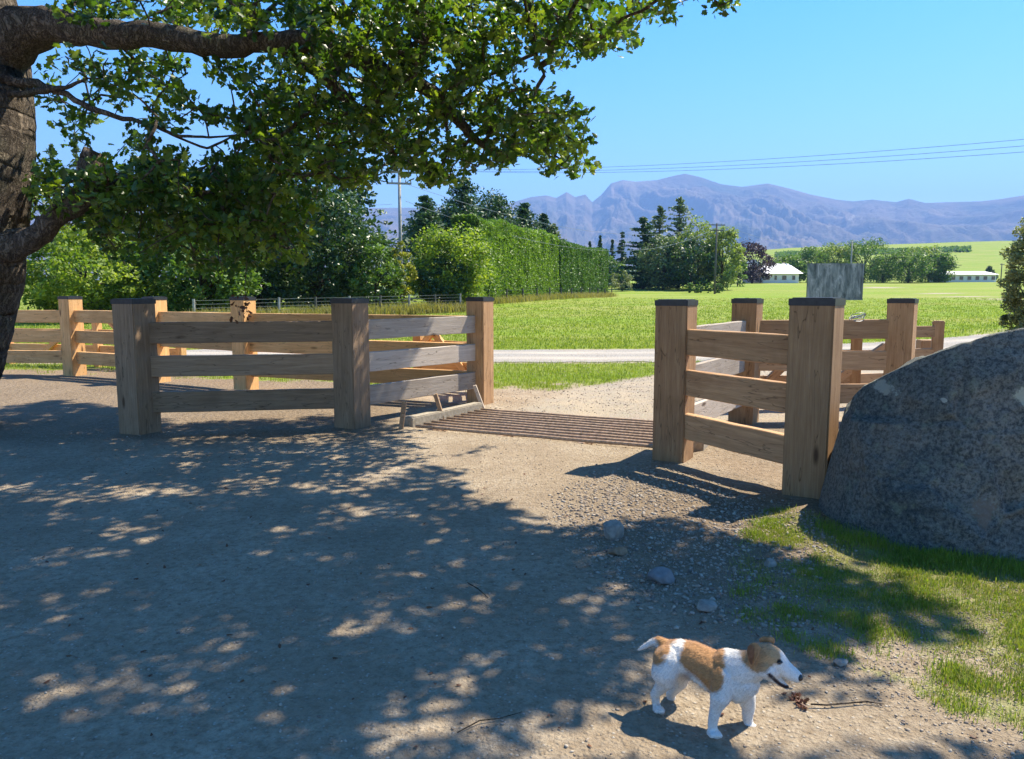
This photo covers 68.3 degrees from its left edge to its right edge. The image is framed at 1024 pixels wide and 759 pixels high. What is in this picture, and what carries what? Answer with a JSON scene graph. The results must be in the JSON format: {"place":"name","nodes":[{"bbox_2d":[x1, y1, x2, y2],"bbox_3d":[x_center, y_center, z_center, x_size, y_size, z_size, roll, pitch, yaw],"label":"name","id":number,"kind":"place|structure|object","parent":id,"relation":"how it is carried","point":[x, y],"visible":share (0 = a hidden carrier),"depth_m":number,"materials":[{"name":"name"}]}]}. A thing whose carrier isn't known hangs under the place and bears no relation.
{"place":"outdoors","nodes":[
{"label":"outdoors","id":0,"kind":"place"},
{"bbox_2d":[0,241,1023,758],"bbox_3d":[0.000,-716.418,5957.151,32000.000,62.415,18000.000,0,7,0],"label":"ground","id":1,"kind":"structure","parent":0,"point":[56,405],"depth_m":3.81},
{"bbox_2d":[48,143,70,291],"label":"conifer","id":2,"kind":"object","parent":1,"relation":"on","point":[50,150],"visible":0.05,"depth_m":92.44,"materials":[{"name":"green plant"}]},
{"bbox_2d":[66,130,95,282],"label":"conifer","id":3,"kind":"object","parent":1,"relation":"on","point":[74,151],"visible":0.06,"depth_m":92.35,"materials":[{"name":"green plant"}]},
{"bbox_2d":[22,221,162,310],"bbox_3d":[-19.115,-4.769,33.678,6.869,4.671,6.253,0,7,0],"label":"leafy shrub","id":4,"kind":"object","parent":1,"relation":"on","point":[48,289],"visible":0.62,"depth_m":32.38,"materials":[{"name":"green plant"}]},
{"bbox_2d":[7,323,186,366],"bbox_3d":[-8.419,-0.661,15.235,4.721,1.432,0.332,2,7,20],"label":"braced pen fence","id":5,"kind":"object","parent":1,"relation":"on","point":[101,348],"visible":0.21,"depth_m":15.36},
{"bbox_2d":[79,209,171,303],"bbox_3d":[-20.491,-6.889,40.493,5.388,7.031,4.514,0,7,0],"label":"dark shrub","id":6,"kind":"object","parent":1,"relation":"on","point":[122,231],"visible":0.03,"depth_m":39.50,"materials":[{"name":"green plant"}]},
{"bbox_2d":[118,203,270,312],"bbox_3d":[-14.948,-5.478,35.473,6.748,5.599,6.229,-4,8,-32],"label":"leafy shrub","id":7,"kind":"object","parent":1,"relation":"on","point":[170,282],"visible":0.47,"depth_m":34.30,"materials":[{"name":"green plant"}]},
{"bbox_2d":[199,250,225,292],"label":"yellow shrub","id":8,"kind":"object","parent":1,"relation":"on","point":[206,283],"visible":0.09,"depth_m":36.97,"materials":[{"name":"green plant"}]},
{"bbox_2d":[6,296,466,389],"bbox_3d":[-5.201,-0.488,12.392,10.167,1.744,0.853,3,7,21],"label":"timber fence","id":9,"kind":"object","parent":1,"relation":"on","point":[71,316],"visible":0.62,"depth_m":12.38,"materials":[{"name":"wood"}]},
{"bbox_2d":[188,176,328,310],"bbox_3d":[-15.030,-8.310,44.261,8.396,8.865,7.949,3,7,23],"label":"broadleaf tree","id":10,"kind":"object","parent":1,"relation":"on","point":[263,296],"visible":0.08,"depth_m":44.13,"materials":[{"name":"green plant"}]},
{"bbox_2d":[266,118,332,300],"bbox_3d":[-16.868,-12.887,57.099,10.755,14.466,7.695,-3,7,-26],"label":"conifer","id":11,"kind":"object","parent":1,"relation":"on","point":[283,126],"depth_m":56.15,"materials":[{"name":"green plant"}]},
{"bbox_2d":[110,297,493,434],"bbox_3d":[-2.031,-0.078,8.803,4.570,1.743,1.226,-4,8,-30],"label":"timber fence","id":12,"kind":"object","parent":1,"relation":"on","point":[351,362],"visible":0.94,"depth_m":8.30,"materials":[{"name":"wood"}]},
{"bbox_2d":[256,183,382,309],"bbox_3d":[-10.851,-7.366,42.481,7.205,7.485,6.794,5,8,38],"label":"broadleaf tree","id":13,"kind":"object","parent":1,"relation":"on","point":[335,282],"visible":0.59,"depth_m":41.33,"materials":[{"name":"green plant"}]},
{"bbox_2d":[192,293,460,311],"bbox_3d":[-8.100,-3.587,37.585,0.151,1.361,16.256,5,8,39],"label":"wire fence","id":14,"kind":"object","parent":1,"relation":"on","point":[315,301],"visible":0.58,"depth_m":36.09,"materials":[{"name":"silver metal"}]},
{"bbox_2d":[262,101,420,305],"bbox_3d":[-11.719,-12.274,53.175,11.104,14.331,12.520,0,7,0],"label":"conifer","id":15,"kind":"object","parent":1,"relation":"on","point":[360,196],"visible":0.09,"depth_m":52.90,"materials":[{"name":"plant"}]},
{"bbox_2d":[0,0,741,379],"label":"oak tree","id":16,"kind":"object","parent":1,"relation":"on","point":[148,186],"visible":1,"depth_m":7.33,"materials":[{"name":"green plant"}]},
{"bbox_2d":[343,237,404,305],"bbox_3d":[-7.564,-5.670,41.589,3.371,4.342,2.773,0,7,0],"label":"leafy shrub","id":17,"kind":"object","parent":1,"relation":"on","point":[381,251],"visible":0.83,"depth_m":41.18,"materials":[{"name":"green plant"}]},
{"bbox_2d":[381,169,415,303],"bbox_3d":[-7.314,-9.027,49.233,2.300,9.225,0.352,-1,7,-12],"label":"utility pole","id":18,"kind":"object","parent":1,"relation":"on","point":[399,183],"visible":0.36,"depth_m":48.93,"materials":[{"name":"grey wood"}]},
{"bbox_2d":[462,152,1018,172],"bbox_3d":[7.699,-10.516,36.033,38.046,3.137,0.013,6,9,43],"label":"power line","id":19,"kind":"object","parent":18,"relation":"attached to","point":[783,166],"visible":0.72,"depth_m":32.33,"materials":[{"name":"metal"}]},
{"bbox_2d":[504,146,1018,171],"bbox_3d":[7.412,-10.624,35.970,38.364,2.907,0.013,6,9,42],"label":"power line","id":20,"kind":"object","parent":18,"relation":"attached to","point":[785,162],"visible":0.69,"depth_m":31.68,"materials":[{"name":"metal"}]},
{"bbox_2d":[502,139,1023,169],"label":"power line","id":21,"kind":"object","parent":18,"relation":"attached to","point":[792,157],"visible":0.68,"depth_m":31.18,"materials":[{"name":"metal"}]},
{"bbox_2d":[380,240,417,304],"bbox_3d":[-6.420,-5.736,42.654,1.812,4.188,2.001,5,8,35],"label":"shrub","id":22,"kind":"object","parent":1,"relation":"on","point":[407,279],"visible":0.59,"depth_m":42.40,"materials":[{"name":"green plant"}]},
{"bbox_2d":[184,291,617,314],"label":"dry grass","id":23,"kind":"structure","parent":1,"relation":"on","point":[425,308],"depth_m":41.05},
{"bbox_2d":[399,400,406,428],"bbox_3d":[-1.210,0.421,8.337,0.094,0.379,0.085,0,7,0],"label":"timber stake","id":24,"kind":"object","parent":1,"relation":"on","point":[402,414],"visible":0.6,"depth_m":8.29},
{"bbox_2d":[382,194,448,295],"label":"conifer","id":25,"kind":"object","parent":1,"relation":"on","point":[423,214],"visible":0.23,"depth_m":72.25,"materials":[{"name":"plant"}]},
{"bbox_2d":[391,204,462,297],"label":"broadleaf tree","id":26,"kind":"object","parent":1,"relation":"on","point":[443,216],"visible":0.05,"depth_m":76.51,"materials":[{"name":"green plant"}]},
{"bbox_2d":[410,335,466,370],"bbox_3d":[-0.829,-0.230,11.508,0.608,1.425,2.177,-5,8,-39],"label":"braced pen fence","id":27,"kind":"object","parent":1,"relation":"on","point":[454,366],"visible":0.08,"depth_m":11.79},
{"bbox_2d":[404,402,481,427],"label":"concrete kerb","id":28,"kind":"structure","parent":1,"relation":"on","point":[421,418],"depth_m":8.94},
{"bbox_2d":[433,393,444,418],"bbox_3d":[-0.862,0.350,9.015,0.146,0.366,0.085,0,7,0],"label":"timber stake","id":29,"kind":"object","parent":28,"relation":"on","point":[437,402],"visible":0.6,"depth_m":8.97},
{"bbox_2d":[415,253,474,303],"bbox_3d":[-4.155,-5.686,44.490,3.289,3.605,3.292,6,9,44],"label":"dark shrub","id":30,"kind":"object","parent":1,"relation":"on","point":[440,261],"visible":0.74,"depth_m":43.85,"materials":[{"name":"green plant"}]},
{"bbox_2d":[399,221,495,304],"bbox_3d":[-3.972,-6.770,45.611,6.011,5.473,5.142,0,7,0],"label":"round bush","id":31,"kind":"object","parent":1,"relation":"on","point":[429,248],"visible":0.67,"depth_m":44.53,"materials":[{"name":"green plant"}]},
{"bbox_2d":[404,177,495,278],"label":"conifer","id":32,"kind":"object","parent":1,"relation":"on","point":[462,193],"visible":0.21,"depth_m":75.86,"materials":[{"name":"green plant"}]},
{"bbox_2d":[437,188,518,233],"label":"broadleaf tree","id":33,"kind":"object","parent":1,"relation":"on","point":[491,200],"visible":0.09,"depth_m":79.95,"materials":[{"name":"green plant"}]},
{"bbox_2d":[5,336,951,391],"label":"paddock grass","id":34,"kind":"structure","parent":1,"relation":"on","point":[593,374],"depth_m":14.51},
{"bbox_2d":[473,385,484,407],"bbox_3d":[-0.422,0.256,9.812,0.169,0.371,0.085,0,7,0],"label":"timber stake","id":35,"kind":"object","parent":1,"relation":"on","point":[477,393],"visible":0.6,"depth_m":9.77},
{"bbox_2d":[457,712,520,732],"bbox_3d":[-0.080,1.191,2.643,0.256,0.011,0.021,-4,8,-29],"label":"fallen stick","id":36,"kind":"object","parent":1,"relation":"on","point":[485,720],"visible":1,"depth_m":2.64,"materials":[{"name":"wood"}]},
{"bbox_2d":[484,196,519,224],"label":"conifer","id":37,"kind":"object","parent":1,"relation":"on","point":[504,208],"visible":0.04,"depth_m":82.00,"materials":[{"name":"plant"}]},
{"bbox_2d":[21,453,984,746],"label":"fallen leaves","id":38,"kind":"object","parent":1,"relation":"on","point":[431,607],"visible":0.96,"depth_m":3.61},
{"bbox_2d":[451,213,560,299],"bbox_3d":[0.290,-9.864,64.209,2.460,6.879,23.752,2,7,17],"label":"clipped hedge","id":39,"kind":"object","parent":1,"relation":"on","point":[517,263],"visible":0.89,"depth_m":61.41,"materials":[{"name":"green plant"}]},
{"bbox_2d":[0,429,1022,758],"bbox_3d":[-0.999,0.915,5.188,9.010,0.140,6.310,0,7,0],"label":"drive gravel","id":40,"kind":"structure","parent":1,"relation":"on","point":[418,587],"depth_m":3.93,"materials":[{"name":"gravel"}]},
{"bbox_2d":[15,297,1018,349],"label":"field grass","id":41,"kind":"structure","parent":1,"relation":"on","point":[607,344],"depth_m":34.30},
{"bbox_2d":[494,201,544,230],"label":"tree","id":42,"kind":"object","parent":1,"relation":"on","point":[536,224],"visible":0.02,"depth_m":84.37,"materials":[{"name":"green plant"}]},
{"bbox_2d":[514,202,544,228],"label":"conifer","id":43,"kind":"object","parent":1,"relation":"on","point":[525,212],"visible":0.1,"depth_m":85.83,"materials":[{"name":"plant"}]},
{"bbox_2d":[415,408,652,447],"bbox_3d":[0.556,0.564,8.387,2.940,0.139,1.400,3,7,24],"label":"cattle grid","id":44,"kind":"object","parent":1,"relation":"on","point":[583,429],"visible":0.84,"depth_m":8.31,"materials":[{"name":"metal"}]},
{"bbox_2d":[537,213,557,236],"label":"conifer","id":45,"kind":"object","parent":1,"relation":"on","point":[544,218],"visible":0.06,"depth_m":90.06,"materials":[{"name":"plant"}]},
{"bbox_2d":[488,287,611,296],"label":"wire fence","id":46,"kind":"object","parent":1,"relation":"on","point":[506,290],"visible":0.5,"depth_m":69.08,"materials":[{"name":"grey metal"}]},
{"bbox_2d":[549,223,567,241],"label":"conifer","id":47,"kind":"object","parent":1,"relation":"on","point":[557,232],"visible":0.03,"depth_m":91.28,"materials":[{"name":"green plant"}]},
{"bbox_2d":[558,239,608,293],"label":"clipped hedge","id":48,"kind":"object","parent":1,"relation":"on","point":[584,268],"visible":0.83,"depth_m":84.47,"materials":[{"name":"green plant"}]},
{"bbox_2d":[596,235,602,247],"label":"conifer","id":49,"kind":"object","parent":1,"relation":"on","point":[599,245],"visible":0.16,"depth_m":152.62,"materials":[{"name":"green wood"}]},
{"bbox_2d":[608,239,617,280],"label":"conifer","id":50,"kind":"object","parent":1,"relation":"on","point":[612,248],"visible":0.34,"depth_m":155.76,"materials":[{"name":"plant"}]},
{"bbox_2d":[603,519,623,540],"bbox_3d":[0.619,0.918,4.592,0.130,0.126,0.121,-3,7,-23],"label":"fieldstone","id":51,"kind":"object","parent":1,"relation":"on","point":[613,529],"visible":0.98,"depth_m":4.55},
{"bbox_2d":[608,255,625,286],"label":"broadleaf tree","id":52,"kind":"object","parent":1,"relation":"on","point":[610,262],"visible":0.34,"depth_m":136.86,"materials":[{"name":"green plant"}]},
{"bbox_2d":[608,546,627,555],"bbox_3d":[0.603,0.985,4.319,0.114,0.059,0.078,-2,7,-17],"label":"earth clod","id":53,"kind":"object","parent":1,"relation":"on","point":[620,550],"visible":0.99,"depth_m":4.30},
{"bbox_2d":[610,270,633,290],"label":"leafy shrub","id":54,"kind":"object","parent":1,"relation":"on","point":[623,283],"visible":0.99,"depth_m":116.41,"materials":[{"name":"green plant"}]},
{"bbox_2d":[615,232,630,282],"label":"conifer","id":55,"kind":"object","parent":1,"relation":"on","point":[620,247],"visible":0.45,"depth_m":157.71,"materials":[{"name":"plant"}]},
{"bbox_2d":[608,216,669,288],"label":"conifer","id":56,"kind":"object","parent":1,"relation":"on","point":[645,228],"visible":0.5,"depth_m":125.78,"materials":[{"name":"plant"}]},
{"bbox_2d":[637,205,671,287],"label":"conifer","id":57,"kind":"object","parent":1,"relation":"on","point":[658,218],"visible":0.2,"depth_m":134.40,"materials":[{"name":"green plant"}]},
{"bbox_2d":[647,567,674,583],"bbox_3d":[0.775,1.022,3.913,0.141,0.096,0.113,-1,7,-11],"label":"fieldstone","id":58,"kind":"object","parent":1,"relation":"on","point":[662,575],"visible":0.98,"depth_m":3.88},
{"bbox_2d":[635,234,689,289],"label":"broadleaf tree","id":59,"kind":"object","parent":1,"relation":"on","point":[651,269],"visible":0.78,"depth_m":121.39,"materials":[{"name":"green plant"}]},
{"bbox_2d":[629,196,717,286],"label":"conifer","id":60,"kind":"object","parent":1,"relation":"on","point":[679,224],"visible":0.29,"depth_m":131.10,"materials":[{"name":"green plant"}]},
{"bbox_2d":[685,282,693,292],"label":"ball shrub","id":61,"kind":"object","parent":1,"relation":"on","point":[690,286],"visible":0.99,"depth_m":111.03,"materials":[{"name":"green plant"}]},
{"bbox_2d":[659,236,720,289],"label":"broadleaf tree","id":62,"kind":"object","parent":1,"relation":"on","point":[695,251],"visible":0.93,"depth_m":119.31,"materials":[{"name":"green plant"}]},
{"bbox_2d":[693,284,703,292],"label":"ball shrub","id":63,"kind":"object","parent":1,"relation":"on","point":[698,290],"visible":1,"depth_m":111.13,"materials":[{"name":"green plant"}]},
{"bbox_2d":[673,214,727,288],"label":"broadleaf tree","id":64,"kind":"object","parent":1,"relation":"on","point":[696,238],"visible":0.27,"depth_m":124.49,"materials":[{"name":"green plant"}]},
{"bbox_2d":[693,442,707,452],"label":"concrete kerb","id":65,"kind":"structure","parent":1,"relation":"on","point":[699,447],"depth_m":7.18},
{"bbox_2d":[608,260,806,275],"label":"wood","id":66,"kind":"object","parent":1,"relation":"on","point":[694,270],"visible":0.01,"depth_m":333.11,"materials":[{"name":"green plant"}]},
{"bbox_2d":[705,283,713,292],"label":"ball shrub","id":67,"kind":"object","parent":1,"relation":"on","point":[707,286],"visible":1,"depth_m":110.94,"materials":[{"name":"green plant"}]},
{"bbox_2d":[709,223,724,293],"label":"utility pole","id":68,"kind":"object","parent":1,"relation":"on","point":[717,225],"visible":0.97,"depth_m":106.53,"materials":[{"name":"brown wood"}]},
{"bbox_2d":[410,185,704,234],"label":"power line","id":69,"kind":"object","parent":68,"relation":"attached to","point":[545,223],"visible":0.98,"depth_m":65.02,"materials":[{"name":"metal"}]},
{"bbox_2d":[406,201,708,250],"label":"power line","id":70,"kind":"object","parent":68,"relation":"attached to","point":[552,244],"visible":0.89,"depth_m":67.46,"materials":[{"name":"metal"}]},
{"bbox_2d":[713,283,723,292],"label":"ball shrub","id":71,"kind":"object","parent":1,"relation":"on","point":[719,287],"visible":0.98,"depth_m":111.05,"materials":[{"name":"green plant"}]},
{"bbox_2d":[637,636,802,738],"bbox_3d":[0.702,1.049,2.619,0.579,0.411,0.233,4,8,33],"label":"dog","id":72,"kind":"object","parent":1,"relation":"on","point":[724,677],"visible":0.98,"depth_m":2.55},
{"bbox_2d":[699,226,745,289],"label":"broadleaf tree","id":73,"kind":"object","parent":1,"relation":"on","point":[735,248],"visible":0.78,"depth_m":121.04,"materials":[{"name":"green plant"}]},
{"bbox_2d":[723,261,747,286],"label":"broadleaf tree","id":74,"kind":"object","parent":1,"relation":"on","point":[745,276],"visible":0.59,"depth_m":148.43,"materials":[{"name":"green plant"}]},
{"bbox_2d":[729,238,776,282],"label":"broadleaf tree","id":75,"kind":"object","parent":1,"relation":"on","point":[760,251],"visible":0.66,"depth_m":182.28,"materials":[{"name":"purple plant"}]},
{"bbox_2d":[764,558,776,566],"bbox_3d":[1.406,1.002,4.109,0.064,0.056,0.050,-3,7,-21],"label":"fieldstone","id":76,"kind":"object","parent":1,"relation":"on","point":[769,562],"visible":0.92,"depth_m":4.09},
{"bbox_2d":[743,259,802,282],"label":"farmhouse","id":77,"kind":"object","parent":1,"relation":"on","point":[783,272],"visible":0.68,"depth_m":190.89,"materials":[{"name":"metal"}]},
{"bbox_2d":[652,297,918,498],"bbox_3d":[2.755,0.055,7.560,1.749,1.770,4.404,5,8,34],"label":"timber fence","id":78,"kind":"object","parent":1,"relation":"on","point":[802,346],"visible":0.94,"depth_m":6.26,"materials":[{"name":"wood"}]},
{"bbox_2d":[849,313,865,321],"bbox_3d":[3.990,-0.721,8.715,0.194,0.104,0.080,0,7,0],"label":"wire coil","id":79,"kind":"object","parent":78,"relation":"on","point":[857,316],"visible":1,"depth_m":8.71,"materials":[{"name":"metal"}]},
{"bbox_2d":[773,253,810,281],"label":"broadleaf tree","id":80,"kind":"object","parent":1,"relation":"on","point":[795,262],"visible":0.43,"depth_m":195.42,"materials":[{"name":"green plant"}]},
{"bbox_2d":[788,692,809,709],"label":"dry leaf clump","id":81,"kind":"object","parent":1,"relation":"on","point":[795,697],"visible":1,"depth_m":2.77,"materials":[{"name":"brown plant"}]},
{"bbox_2d":[791,246,834,281],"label":"broadleaf tree","id":82,"kind":"object","parent":1,"relation":"on","point":[814,255],"visible":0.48,"depth_m":199.33,"materials":[{"name":"green plant"}]},
{"bbox_2d":[806,263,864,299],"bbox_3d":[5.091,-0.807,12.013,0.893,2.053,0.136,0,7,0],"label":"sign board","id":83,"kind":"object","parent":1,"relation":"on","point":[843,280],"visible":0.68,"depth_m":11.88,"materials":[{"name":"metal"}]},
{"bbox_2d":[816,240,859,262],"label":"broadleaf tree","id":84,"kind":"object","parent":1,"relation":"on","point":[839,249],"visible":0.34,"depth_m":201.03,"materials":[{"name":"green plant"}]},
{"bbox_2d":[833,658,847,666],"bbox_3d":[1.329,1.146,3.056,0.062,0.029,0.048,-4,7,-28],"label":"fieldstone","id":85,"kind":"object","parent":1,"relation":"on","point":[839,662],"visible":1,"depth_m":3.04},
{"bbox_2d":[811,701,882,705],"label":"fallen twig","id":86,"kind":"object","parent":1,"relation":"on","point":[844,703],"visible":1,"depth_m":2.75,"materials":[{"name":"wood"}]},
{"bbox_2d":[760,320,944,383],"bbox_3d":[4.408,-0.043,9.926,2.950,1.433,0.255,-1,7,-12],"label":"braced pen fence","id":87,"kind":"object","parent":1,"relation":"on","point":[935,331],"visible":0.2,"depth_m":9.94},
{"bbox_2d":[848,241,856,262],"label":"utility pole","id":88,"kind":"object","parent":1,"relation":"on","point":[852,242],"visible":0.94,"depth_m":147.95,"materials":[{"name":"grey wood"}]},
{"bbox_2d":[836,236,896,282],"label":"broadleaf tree","id":89,"kind":"object","parent":1,"relation":"on","point":[864,250],"visible":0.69,"depth_m":195.69,"materials":[{"name":"green plant"}]},
{"bbox_2d":[774,245,972,257],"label":"wood","id":90,"kind":"object","parent":1,"relation":"on","point":[956,248],"visible":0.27,"depth_m":567.24,"materials":[{"name":"green plant"}]},
{"bbox_2d":[866,255,897,282],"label":"broadleaf tree","id":91,"kind":"object","parent":1,"relation":"on","point":[883,279],"visible":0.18,"depth_m":202.80,"materials":[{"name":"green plant"}]},
{"bbox_2d":[788,571,1023,758],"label":"earth crumbs","id":92,"kind":"object","parent":1,"relation":"on","point":[935,725],"visible":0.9,"depth_m":3.07,"materials":[{"name":"soil"}]},
{"bbox_2d":[884,247,936,282],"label":"broadleaf tree","id":93,"kind":"object","parent":1,"relation":"on","point":[910,271],"visible":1,"depth_m":192.36,"materials":[{"name":"green plant"}]},
{"bbox_2d":[798,512,1023,578],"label":"grass","id":94,"kind":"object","parent":1,"relation":"on","point":[898,549],"visible":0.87,"depth_m":4.28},
{"bbox_2d":[818,328,1023,561],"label":"boulder","id":95,"kind":"object","parent":1,"relation":"on","point":[928,451],"visible":0.8,"depth_m":4.36,"materials":[{"name":"stone"}]},
{"bbox_2d":[916,339,930,347],"bbox_3d":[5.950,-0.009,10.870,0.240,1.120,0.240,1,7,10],"label":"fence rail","id":96,"kind":"object","parent":1,"relation":"on","point":[922,343],"visible":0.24,"depth_m":10.71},
{"bbox_2d":[901,244,947,281],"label":"broadleaf tree","id":97,"kind":"object","parent":1,"relation":"on","point":[927,250],"visible":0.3,"depth_m":204.61,"materials":[{"name":"green plant"}]},
{"bbox_2d":[918,251,959,282],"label":"broadleaf tree","id":98,"kind":"object","parent":1,"relation":"on","point":[940,259],"visible":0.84,"depth_m":198.12,"materials":[{"name":"green plant"}]},
{"bbox_2d":[929,271,996,281],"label":"building","id":99,"kind":"structure","parent":1,"relation":"on","point":[972,276],"depth_m":203.72,"materials":[{"name":"metal"}]},
{"bbox_2d":[985,265,998,279],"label":"broadleaf tree","id":100,"kind":"object","parent":1,"relation":"on","point":[989,269],"visible":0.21,"depth_m":212.37,"materials":[{"name":"green plant"}]},
{"bbox_2d":[996,217,1023,330],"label":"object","id":101,"kind":"object","parent":1,"relation":"on","point":[1013,297],"visible":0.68,"depth_m":13.46,"materials":[{"name":"green plant"}]},
{"bbox_2d":[17,0,1023,207],"label":"sky","id":102,"kind":"structure","parent":0,"point":[766,80],"materials":[{"name":"blue"}]},
{"bbox_2d":[26,174,1023,279],"bbox_3d":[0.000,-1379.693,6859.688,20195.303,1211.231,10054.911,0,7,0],"label":"mountains","id":103,"kind":"structure","parent":0,"point":[767,212],"depth_m":6255.76,"materials":[{"name":"stone"}]},
{"bbox_2d":[186,334,988,362],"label":"gravel road","id":104,"kind":"structure","parent":0,"point":[544,355],"depth_m":18.44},
{"bbox_2d":[490,363,846,413],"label":"road gravel","id":105,"kind":"structure","parent":0,"point":[592,391],"depth_m":11.37,"materials":[{"name":"gravel"}]},
{"bbox_2d":[541,455,858,642],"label":"gravel","id":106,"kind":"structure","parent":0,"point":[690,570],"depth_m":4.54,"materials":[{"name":"gravel"}]},
{"bbox_2d":[697,599,717,612],"bbox_3d":[0.925,1.076,3.582,0.082,0.052,0.121,5,8,38],"label":"fieldstone","id":107,"kind":"object","parent":106,"relation":"on","point":[706,605],"visible":1,"depth_m":3.56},
{"bbox_2d":[717,503,1023,738],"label":"verge grass","id":108,"kind":"structure","parent":0,"point":[946,669],"depth_m":3.56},
{"bbox_2d":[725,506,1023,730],"bbox_3d":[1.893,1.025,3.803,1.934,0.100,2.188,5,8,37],"label":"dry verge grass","id":109,"kind":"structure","parent":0,"point":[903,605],"depth_m":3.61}
]}

